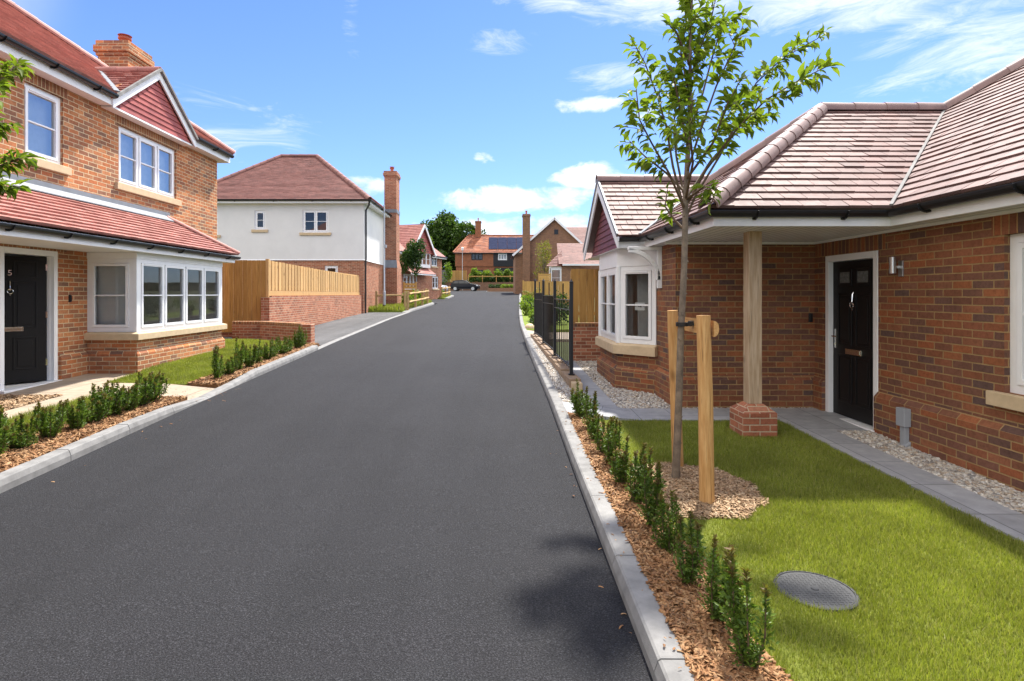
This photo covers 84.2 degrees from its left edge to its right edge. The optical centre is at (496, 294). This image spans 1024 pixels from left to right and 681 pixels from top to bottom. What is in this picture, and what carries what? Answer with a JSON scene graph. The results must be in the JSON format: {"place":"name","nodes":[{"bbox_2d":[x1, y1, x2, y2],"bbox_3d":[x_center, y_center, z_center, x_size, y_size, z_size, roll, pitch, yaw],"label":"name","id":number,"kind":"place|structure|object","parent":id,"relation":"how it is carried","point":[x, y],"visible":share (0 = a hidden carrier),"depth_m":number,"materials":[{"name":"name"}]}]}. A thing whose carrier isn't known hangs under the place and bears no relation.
{"place":"outdoors","nodes":[
{"label":"outdoors","id":0,"kind":"place"},
{"bbox_2d":[0,394,62,410],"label":"bark chips","id":1,"kind":"object","parent":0,"point":[8,401],"visible":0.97,"depth_m":7.60,"materials":[{"name":"brown wood"}]},
{"bbox_2d":[3,395,87,419],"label":"path","id":2,"kind":"structure","parent":0,"point":[52,401],"depth_m":7.35,"materials":[{"name":"concrete"}]},
{"bbox_2d":[1,392,116,440],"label":"lawn grass","id":3,"kind":"structure","parent":0,"point":[29,414],"depth_m":6.66,"materials":[{"name":"plant"}]},
{"bbox_2d":[52,374,129,382],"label":"path","id":4,"kind":"structure","parent":0,"point":[94,378],"depth_m":9.23,"materials":[{"name":"concrete"}]},
{"bbox_2d":[0,395,187,472],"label":"bark mulch","id":5,"kind":"object","parent":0,"point":[183,399],"visible":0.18,"depth_m":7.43,"materials":[{"name":"wood"}]},
{"bbox_2d":[0,405,13,456],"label":"young shrub","id":6,"kind":"object","parent":5,"relation":"on","point":[3,436],"visible":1,"depth_m":5.19,"materials":[{"name":"green plant"}]},
{"bbox_2d":[0,413,43,448],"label":"young shrub","id":7,"kind":"object","parent":5,"relation":"on","point":[22,439],"visible":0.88,"depth_m":5.50,"materials":[{"name":"green plant"}]},
{"bbox_2d":[0,53,45,201],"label":"street tree","id":8,"kind":"object","parent":5,"relation":"on","point":[7,75],"visible":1,"depth_m":5.14,"materials":[{"name":"green plant"}]},
{"bbox_2d":[33,400,67,437],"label":"young shrub","id":9,"kind":"object","parent":5,"relation":"on","point":[49,429],"visible":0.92,"depth_m":5.83,"materials":[{"name":"green plant"}]},
{"bbox_2d":[61,395,88,428],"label":"young shrub","id":10,"kind":"object","parent":5,"relation":"on","point":[78,420],"visible":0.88,"depth_m":6.19,"materials":[{"name":"green plant"}]},
{"bbox_2d":[85,391,114,422],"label":"young shrub","id":11,"kind":"object","parent":5,"relation":"on","point":[101,405],"visible":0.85,"depth_m":6.51,"materials":[{"name":"green plant"}]},
{"bbox_2d":[87,380,134,415],"bbox_3d":[-4.637,1.253,6.807,0.493,0.440,0.412,3,-2,-44],"label":"young shrub","id":12,"kind":"object","parent":5,"relation":"on","point":[118,396],"visible":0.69,"depth_m":6.80,"materials":[{"name":"green plant"}]},
{"bbox_2d":[122,385,140,410],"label":"young shrub","id":13,"kind":"object","parent":5,"relation":"on","point":[133,403],"visible":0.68,"depth_m":7.05,"materials":[{"name":"green plant"}]},
{"bbox_2d":[122,374,159,405],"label":"young shrub","id":14,"kind":"object","parent":5,"relation":"on","point":[144,391],"visible":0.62,"depth_m":7.32,"materials":[{"name":"green plant"}]},
{"bbox_2d":[136,371,170,400],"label":"young shrub","id":15,"kind":"object","parent":5,"relation":"on","point":[151,376],"visible":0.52,"depth_m":7.62,"materials":[{"name":"green plant"}]},
{"bbox_2d":[0,383,213,399],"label":"path","id":16,"kind":"structure","parent":0,"point":[74,389],"depth_m":8.40,"materials":[{"name":"beige concrete"}]},
{"bbox_2d":[126,372,199,384],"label":"lawn soil","id":17,"kind":"structure","parent":0,"point":[176,384],"depth_m":8.92,"materials":[{"name":"soil"}]},
{"bbox_2d":[109,338,295,383],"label":"lawn grass","id":18,"kind":"structure","parent":17,"relation":"on","point":[181,369],"depth_m":10.25,"materials":[{"name":"green plant"}]},
{"bbox_2d":[187,342,318,387],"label":"bark mulch","id":19,"kind":"object","parent":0,"point":[210,385],"visible":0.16,"depth_m":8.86,"materials":[{"name":"wood"}]},
{"bbox_2d":[208,345,223,377],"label":"young shrub","id":20,"kind":"object","parent":19,"relation":"on","point":[217,363],"visible":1,"depth_m":9.29,"materials":[{"name":"green plant"}]},
{"bbox_2d":[220,354,240,373],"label":"young shrub","id":21,"kind":"object","parent":19,"relation":"on","point":[230,367],"visible":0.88,"depth_m":9.71,"materials":[{"name":"green plant"}]},
{"bbox_2d":[232,337,245,369],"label":"young shrub","id":22,"kind":"object","parent":19,"relation":"on","point":[240,355],"visible":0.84,"depth_m":10.16,"materials":[{"name":"green plant"}]},
{"bbox_2d":[243,344,257,366],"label":"young shrub","id":23,"kind":"object","parent":19,"relation":"on","point":[248,360],"visible":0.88,"depth_m":10.51,"materials":[{"name":"green plant"}]},
{"bbox_2d":[251,339,263,362],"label":"young shrub","id":24,"kind":"object","parent":19,"relation":"on","point":[258,355],"visible":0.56,"depth_m":10.99,"materials":[{"name":"green plant"}]},
{"bbox_2d":[259,342,276,358],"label":"young shrub","id":25,"kind":"object","parent":19,"relation":"on","point":[266,352],"visible":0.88,"depth_m":11.45,"materials":[{"name":"green plant"}]},
{"bbox_2d":[269,337,278,356],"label":"young shrub","id":26,"kind":"object","parent":19,"relation":"on","point":[276,353],"visible":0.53,"depth_m":11.91,"materials":[{"name":"green plant"}]},
{"bbox_2d":[273,336,294,353],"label":"young shrub","id":27,"kind":"object","parent":19,"relation":"on","point":[285,346],"visible":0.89,"depth_m":12.40,"materials":[{"name":"green plant"}]},
{"bbox_2d":[291,330,305,347],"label":"young shrub","id":28,"kind":"object","parent":19,"relation":"on","point":[299,342],"visible":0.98,"depth_m":13.37,"materials":[{"name":"green plant"}]},
{"bbox_2d":[0,296,652,680],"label":"road","id":29,"kind":"structure","parent":0,"point":[398,498],"depth_m":3.84,"materials":[{"name":"grey asphalt"}]},
{"bbox_2d":[315,312,402,345],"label":"driveway","id":30,"kind":"structure","parent":0,"point":[326,332],"depth_m":20.84,"materials":[{"name":"concrete"}]},
{"bbox_2d":[368,310,404,311],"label":"verge grass","id":31,"kind":"structure","parent":0,"point":[386,311],"depth_m":29.25,"materials":[{"name":"plant"}]},
{"bbox_2d":[383,205,386,306],"bbox_3d":[-5.897,-1.923,29.900,0.215,5.595,0.170,0,0,0],"label":"street lamp","id":32,"kind":"object","parent":31,"relation":"on","point":[384,291],"visible":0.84,"depth_m":29.86,"materials":[{"name":"metal"}]},
{"bbox_2d":[375,291,406,309],"bbox_3d":[-5.593,0.391,30.044,1.642,1.122,0.155,0,0,-5],"label":"post and rail fence","id":33,"kind":"object","parent":31,"relation":"on","point":[377,295],"visible":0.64,"depth_m":30.00,"materials":[{"name":"wood"}]},
{"bbox_2d":[368,293,450,310],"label":"verge grass tufts","id":34,"kind":"object","parent":31,"relation":"on","point":[392,307],"visible":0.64,"depth_m":29.81,"materials":[{"name":"plant"}]},
{"bbox_2d":[400,238,426,282],"bbox_3d":[-5.699,-1.535,38.591,2.157,4.738,1.495,0,0,-27],"label":"street tree","id":35,"kind":"object","parent":31,"relation":"on","point":[411,256],"visible":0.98,"depth_m":38.41,"materials":[{"name":"green plant"}]},
{"bbox_2d":[407,288,428,309],"bbox_3d":[-4.669,0.270,35.205,0.505,1.355,10.107,0,0,-2],"label":"post and rail fence","id":36,"kind":"object","parent":31,"relation":"on","point":[415,293],"visible":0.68,"depth_m":32.63,"materials":[{"name":"wood"}]},
{"bbox_2d":[206,297,594,384],"bbox_3d":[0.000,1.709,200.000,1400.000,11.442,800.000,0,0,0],"label":"ground","id":37,"kind":"structure","parent":0,"point":[558,342],"depth_m":15.91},
{"bbox_2d":[0,0,240,393],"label":"brick house","id":38,"kind":"structure","parent":37,"relation":"on","point":[115,254],"depth_m":9.76,"materials":[{"name":"brick"}]},
{"bbox_2d":[4,255,47,383],"bbox_3d":[-7.435,0.387,8.691,0.078,1.955,0.940,0,0,42],"label":"door","id":39,"kind":"structure","parent":38,"relation":"in","point":[25,314],"depth_m":8.80,"materials":[{"name":"black wood"}]},
{"bbox_2d":[18,82,71,175],"bbox_3d":[-7.080,-2.570,8.840,0.180,1.240,0.980,0,0,0],"label":"window","id":40,"kind":"structure","parent":38,"relation":"in","point":[52,163],"depth_m":8.97,"materials":[{"name":"plastic"}]},
{"bbox_2d":[87,259,132,331],"bbox_3d":[-6.655,0.020,9.788,0.790,1.260,0.084,0,0,0],"label":"window","id":41,"kind":"structure","parent":38,"relation":"in","point":[92,264],"depth_m":9.76,"materials":[{"name":"plastic"}]},
{"bbox_2d":[115,126,181,205],"bbox_3d":[-7.080,-2.560,11.525,0.180,1.220,2.130,0,0,0],"label":"window","id":42,"kind":"structure","parent":38,"relation":"in","point":[135,187],"depth_m":11.44,"materials":[{"name":"plastic"}]},
{"bbox_2d":[139,259,220,331],"bbox_3d":[-6.222,0.020,11.275,0.096,1.260,2.910,0,0,0],"label":"window","id":43,"kind":"structure","parent":38,"relation":"in","point":[162,265],"depth_m":11.20,"materials":[{"name":"plastic"}]},
{"bbox_2d":[214,272,215,318],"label":"window","id":44,"kind":"structure","parent":38,"relation":"in","point":[214,272],"depth_m":12.74,"materials":[{"name":"plastic"}]},
{"bbox_2d":[0,295,453,492],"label":"kerb","id":45,"kind":"structure","parent":37,"relation":"on","point":[15,476],"depth_m":6.21,"materials":[{"name":"concrete"}]},
{"bbox_2d":[232,321,314,342],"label":"dwarf brick wall","id":46,"kind":"structure","parent":37,"relation":"on","point":[263,330],"depth_m":15.40,"materials":[{"name":"red brick"}]},
{"bbox_2d":[222,295,361,336],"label":"retaining brick wall","id":47,"kind":"structure","parent":37,"relation":"on","point":[319,309],"depth_m":20.31,"materials":[{"name":"red brick"}]},
{"bbox_2d":[222,259,359,331],"bbox_3d":[-7.835,0.050,22.470,2.119,2.200,11.301,0,0,0],"label":"timber fence","id":48,"kind":"object","parent":47,"relation":"on","point":[249,284],"visible":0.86,"depth_m":16.84,"materials":[{"name":"brown wood"}]},
{"bbox_2d":[217,154,400,314],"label":"rendered house","id":49,"kind":"structure","parent":37,"relation":"on","point":[315,211],"depth_m":28.23,"materials":[{"name":"paint"}]},
{"bbox_2d":[251,211,267,231],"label":"window","id":50,"kind":"structure","parent":49,"relation":"in","point":[257,229],"depth_m":28.23,"materials":[{"name":"plastic"}]},
{"bbox_2d":[299,210,330,234],"bbox_3d":[-9.005,-3.565,28.225,1.570,1.270,0.190,0,0,0],"label":"window","id":51,"kind":"structure","parent":49,"relation":"in","point":[305,232],"depth_m":28.23,"materials":[{"name":"plastic"}]},
{"bbox_2d":[403,282,416,292],"bbox_3d":[-5.575,0.025,36.560,0.880,1.650,0.120,0,0,0],"label":"timber fence","id":52,"kind":"object","parent":37,"relation":"on","point":[409,287],"visible":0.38,"depth_m":36.50,"materials":[{"name":"wood"}]},
{"bbox_2d":[400,224,446,298],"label":"gabled house","id":53,"kind":"structure","parent":37,"relation":"on","point":[429,276],"depth_m":48.15,"materials":[{"name":"brick"}]},
{"bbox_2d":[439,250,449,279],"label":"broadleaf tree","id":54,"kind":"object","parent":37,"relation":"on","point":[445,254],"visible":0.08,"depth_m":106.72,"materials":[{"name":"green plant"}]},
{"bbox_2d":[442,262,452,281],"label":"sapling","id":55,"kind":"object","parent":37,"relation":"on","point":[449,276],"visible":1,"depth_m":95.14,"materials":[{"name":"green plant"}]},
{"bbox_2d":[442,254,455,280],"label":"broadleaf tree","id":56,"kind":"object","parent":37,"relation":"on","point":[452,262],"visible":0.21,"depth_m":108.22,"materials":[{"name":"green plant"}]},
{"bbox_2d":[420,209,488,255],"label":"broadleaf tree","id":57,"kind":"object","parent":37,"relation":"on","point":[447,233],"visible":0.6,"depth_m":111.73,"materials":[{"name":"green plant"}]},
{"bbox_2d":[448,270,466,281],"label":"timber fence","id":58,"kind":"object","parent":37,"relation":"on","point":[457,274],"visible":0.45,"depth_m":97.97,"materials":[{"name":"wood"}]},
{"bbox_2d":[469,267,478,281],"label":"hedge shrub","id":59,"kind":"object","parent":37,"relation":"on","point":[474,272],"visible":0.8,"depth_m":98.58,"materials":[{"name":"green plant"}]},
{"bbox_2d":[444,282,512,290],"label":"retaining brick wall","id":60,"kind":"structure","parent":37,"relation":"on","point":[483,286],"depth_m":96.75,"materials":[{"name":"brick"}]},
{"bbox_2d":[468,275,512,281],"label":"post and rail fence","id":61,"kind":"object","parent":37,"relation":"on","point":[496,276],"visible":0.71,"depth_m":97.50,"materials":[{"name":"wood"}]},
{"bbox_2d":[452,218,532,281],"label":"tiled cottage","id":62,"kind":"structure","parent":37,"relation":"on","point":[491,253],"depth_m":104.00,"materials":[{"name":"orange brick"}]},
{"bbox_2d":[487,288,512,291],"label":"raised bed wall","id":63,"kind":"structure","parent":37,"relation":"on","point":[499,289],"depth_m":81.69,"materials":[{"name":"brick"}]},
{"bbox_2d":[533,240,553,278],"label":"sapling","id":64,"kind":"object","parent":37,"relation":"on","point":[543,264],"visible":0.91,"depth_m":61.86,"materials":[{"name":"green plant"}]},
{"bbox_2d":[538,273,550,280],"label":"timber fence","id":65,"kind":"object","parent":37,"relation":"on","point":[545,277],"visible":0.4,"depth_m":52.00,"materials":[{"name":"wood"}]},
{"bbox_2d":[522,280,569,302],"bbox_3d":[4.223,-0.110,40.042,4.747,1.720,0.156,0,0,0],"label":"timber fence","id":66,"kind":"object","parent":37,"relation":"on","point":[527,286],"visible":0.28,"depth_m":39.98,"materials":[{"name":"wood"}]},
{"bbox_2d":[511,211,598,296],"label":"brick gabled house","id":67,"kind":"structure","parent":37,"relation":"on","point":[567,243],"depth_m":69.97,"materials":[{"name":"brick"}]},
{"bbox_2d":[530,334,582,391],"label":"railing plinth wall","id":68,"kind":"structure","parent":37,"relation":"on","point":[560,367],"depth_m":10.47,"materials":[{"name":"stone"}]},
{"bbox_2d":[533,279,574,374],"bbox_3d":[1.169,0.438,12.710,0.102,1.767,6.883,0,0,-1],"label":"metal railing","id":69,"kind":"object","parent":68,"relation":"on","point":[546,308],"visible":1,"depth_m":11.52,"materials":[{"name":"black metal"}]},
{"bbox_2d":[573,323,599,360],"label":"garden brick wall","id":70,"kind":"structure","parent":37,"relation":"on","point":[586,347],"depth_m":12.05,"materials":[{"name":"red brick"}]},
{"bbox_2d":[570,269,598,322],"bbox_3d":[2.100,0.033,12.170,1.000,1.160,0.139,0,0,0],"label":"timber fence","id":71,"kind":"object","parent":70,"relation":"on","point":[583,295],"visible":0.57,"depth_m":12.11,"materials":[{"name":"brown wood"}]},
{"bbox_2d":[486,291,693,680],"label":"kerb","id":72,"kind":"structure","parent":37,"relation":"on","point":[652,630],"depth_m":3.32,"materials":[{"name":"concrete"}]},
{"bbox_2d":[175,388,681,667],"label":"stray bark chips","id":73,"kind":"object","parent":72,"relation":"on","point":[664,645],"visible":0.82,"depth_m":3.79,"materials":[{"name":"wood"}]},
{"bbox_2d":[583,56,1023,491],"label":"brick bungalow","id":74,"kind":"object","parent":37,"relation":"on","point":[860,264],"visible":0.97,"depth_m":6.50,"materials":[{"name":"brick"}]},
{"bbox_2d":[600,267,615,341],"bbox_3d":[1.978,0.168,9.875,0.084,1.215,1.490,0,0,0],"label":"window","id":75,"kind":"structure","parent":74,"relation":"in","point":[608,273],"depth_m":9.90,"materials":[{"name":"plastic"}]},
{"bbox_2d":[605,277,612,331],"bbox_3d":[2.215,0.168,10.882,0.372,1.215,0.618,0,0,19],"label":"window","id":76,"kind":"structure","parent":74,"relation":"in","point":[605,277],"depth_m":10.71,"materials":[{"name":"plastic"}]},
{"bbox_2d":[621,266,656,344],"bbox_3d":[2.216,0.168,8.866,0.647,1.215,0.096,0,0,45],"label":"window","id":77,"kind":"structure","parent":74,"relation":"in","point":[651,339],"depth_m":8.78,"materials":[{"name":"plastic"}]},
{"bbox_2d":[831,259,872,425],"bbox_3d":[4.385,0.562,6.960,0.108,1.955,0.860,0,0,0],"label":"door","id":78,"kind":"structure","parent":74,"relation":"in","point":[852,336],"depth_m":6.97,"materials":[{"name":"black wood"}]},
{"bbox_2d":[986,233,1023,412],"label":"window","id":79,"kind":"structure","parent":74,"relation":"in","point":[994,398],"depth_m":4.78,"materials":[{"name":"plastic"}]},
{"bbox_2d":[446,291,521,296],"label":"road","id":80,"kind":"structure","parent":0,"point":[469,293],"depth_m":73.64,"materials":[{"name":"asphalt"}]},
{"bbox_2d":[450,280,479,290],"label":"parked car","id":81,"kind":"object","parent":80,"relation":"on","point":[456,285],"visible":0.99,"depth_m":90.70,"materials":[{"name":"paint"}]},
{"bbox_2d":[11,0,1023,235],"label":"sky","id":82,"kind":"structure","parent":0,"point":[493,112],"materials":[{"name":"blue"}]},
{"bbox_2d":[521,297,578,331],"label":"verge grass","id":83,"kind":"structure","parent":0,"point":[526,318],"depth_m":21.79,"materials":[{"name":"plant"}]},
{"bbox_2d":[519,298,533,315],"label":"verge shrub","id":84,"kind":"object","parent":83,"relation":"on","point":[525,307],"visible":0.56,"depth_m":25.35,"materials":[{"name":"green plant"}]},
{"bbox_2d":[530,336,581,403],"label":"gravel","id":85,"kind":"structure","parent":0,"point":[560,384],"depth_m":9.51,"materials":[{"name":"beige gravel"}]},
{"bbox_2d":[573,361,616,406],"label":"path","id":86,"kind":"structure","parent":0,"point":[603,399],"depth_m":8.97,"materials":[{"name":"grey concrete"}]},
{"bbox_2d":[575,360,669,407],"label":"gravel","id":87,"kind":"structure","parent":0,"point":[645,400],"depth_m":8.48,"materials":[{"name":"grey gravel"}]},
{"bbox_2d":[567,412,793,680],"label":"bark mulch","id":88,"kind":"object","parent":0,"point":[662,556],"visible":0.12,"depth_m":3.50,"materials":[{"name":"wood"}]},
{"bbox_2d":[569,378,585,416],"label":"young shrub","id":89,"kind":"object","parent":88,"relation":"on","point":[576,402],"visible":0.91,"depth_m":6.85,"materials":[{"name":"green plant"}]},
{"bbox_2d":[579,386,599,427],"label":"young shrub","id":90,"kind":"object","parent":88,"relation":"on","point":[589,408],"visible":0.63,"depth_m":6.33,"materials":[{"name":"green plant"}]},
{"bbox_2d":[586,404,603,438],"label":"young shrub","id":91,"kind":"object","parent":88,"relation":"on","point":[590,429],"visible":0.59,"depth_m":5.88,"materials":[{"name":"green plant"}]},
{"bbox_2d":[592,412,618,451],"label":"young shrub","id":92,"kind":"object","parent":88,"relation":"on","point":[596,441],"visible":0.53,"depth_m":5.46,"materials":[{"name":"green plant"}]},
{"bbox_2d":[601,418,624,464],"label":"young shrub","id":93,"kind":"object","parent":88,"relation":"on","point":[609,443],"visible":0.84,"depth_m":5.06,"materials":[{"name":"green plant"}]},
{"bbox_2d":[608,434,638,483],"bbox_3d":[1.038,1.361,4.637,0.271,0.432,0.237,-2,6,-2],"label":"young shrub","id":94,"kind":"object","parent":88,"relation":"on","point":[619,470],"visible":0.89,"depth_m":4.62,"materials":[{"name":"green plant"}]},
{"bbox_2d":[625,442,653,502],"bbox_3d":[1.098,1.354,4.257,0.248,0.466,0.260,5,5,28],"label":"young shrub","id":95,"kind":"object","parent":88,"relation":"on","point":[634,482],"visible":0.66,"depth_m":4.26,"materials":[{"name":"green plant"}]},
{"bbox_2d":[633,453,667,525],"bbox_3d":[1.045,1.323,3.837,0.252,0.556,0.241,-6,9,-31],"label":"young shrub","id":96,"kind":"object","parent":88,"relation":"on","point":[646,491],"visible":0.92,"depth_m":3.81,"materials":[{"name":"green plant"}]},
{"bbox_2d":[649,489,684,553],"bbox_3d":[1.083,1.415,3.532,0.228,0.394,0.217,0,0,43],"label":"young shrub","id":97,"kind":"object","parent":88,"relation":"on","point":[668,536],"visible":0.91,"depth_m":3.52,"materials":[{"name":"green plant"}]},
{"bbox_2d":[671,511,708,585],"bbox_3d":[1.070,1.420,3.152,0.247,0.401,0.209,0,0,-18],"label":"young shrub","id":98,"kind":"object","parent":88,"relation":"on","point":[689,570],"visible":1,"depth_m":3.13,"materials":[{"name":"green plant"}]},
{"bbox_2d":[697,533,738,620],"bbox_3d":[1.096,1.399,2.800,0.219,0.469,0.220,1,4,-30],"label":"young shrub","id":99,"kind":"object","parent":88,"relation":"on","point":[714,568],"visible":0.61,"depth_m":2.78,"materials":[{"name":"green plant"}]},
{"bbox_2d":[714,546,778,669],"bbox_3d":[1.104,1.399,2.543,0.256,0.513,0.260,3,-9,0],"label":"young shrub","id":100,"kind":"object","parent":88,"relation":"on","point":[739,623],"visible":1,"depth_m":2.49,"materials":[{"name":"green plant"}]},
{"bbox_2d":[563,402,846,420],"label":"path","id":101,"kind":"structure","parent":0,"point":[688,414],"depth_m":7.27,"materials":[{"name":"grey concrete"}]},
{"bbox_2d":[600,418,1023,680],"bbox_3d":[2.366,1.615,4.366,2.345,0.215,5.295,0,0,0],"label":"lawn grass","id":102,"kind":"structure","parent":0,"point":[766,456],"depth_m":3.54,"materials":[{"name":"green plant"}]},
{"bbox_2d":[632,461,768,519],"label":"bark mulch","id":103,"kind":"object","parent":102,"relation":"on","point":[696,498],"visible":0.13,"depth_m":4.48,"materials":[{"name":"wood"}]},
{"bbox_2d":[667,310,718,505],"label":"tree stakes","id":104,"kind":"object","parent":103,"relation":"on","point":[705,328],"visible":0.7,"depth_m":4.37,"materials":[{"name":"brown wood"}]},
{"bbox_2d":[676,321,693,326],"bbox_3d":[1.627,0.254,4.885,0.150,0.047,0.096,0,0,34],"label":"tree tie","id":105,"kind":"object","parent":104,"relation":"attached to","point":[689,323],"visible":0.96,"depth_m":4.86,"materials":[{"name":"rubber"}]},
{"bbox_2d":[613,0,846,478],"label":"young tree","id":106,"kind":"object","parent":103,"relation":"on","point":[687,123],"visible":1,"depth_m":4.87,"materials":[{"name":"green plant"}]},
{"bbox_2d":[773,571,859,612],"bbox_3d":[1.800,1.694,3.200,0.430,0.068,0.430,0,0,0],"label":"manhole cover","id":107,"kind":"object","parent":102,"relation":"on","point":[823,591],"visible":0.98,"depth_m":3.18,"materials":[{"name":"grey metal"}]},
{"bbox_2d":[813,420,866,430],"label":"path","id":108,"kind":"structure","parent":0,"point":[840,425],"depth_m":6.73,"materials":[{"name":"concrete"}]},
{"bbox_2d":[779,420,1023,541],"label":"path","id":109,"kind":"structure","parent":0,"point":[1000,517],"depth_m":4.87,"materials":[{"name":"grey concrete"}]},
{"bbox_2d":[837,430,1023,514],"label":"gravel","id":110,"kind":"structure","parent":0,"point":[996,491],"depth_m":5.13,"materials":[{"name":"grey gravel"}]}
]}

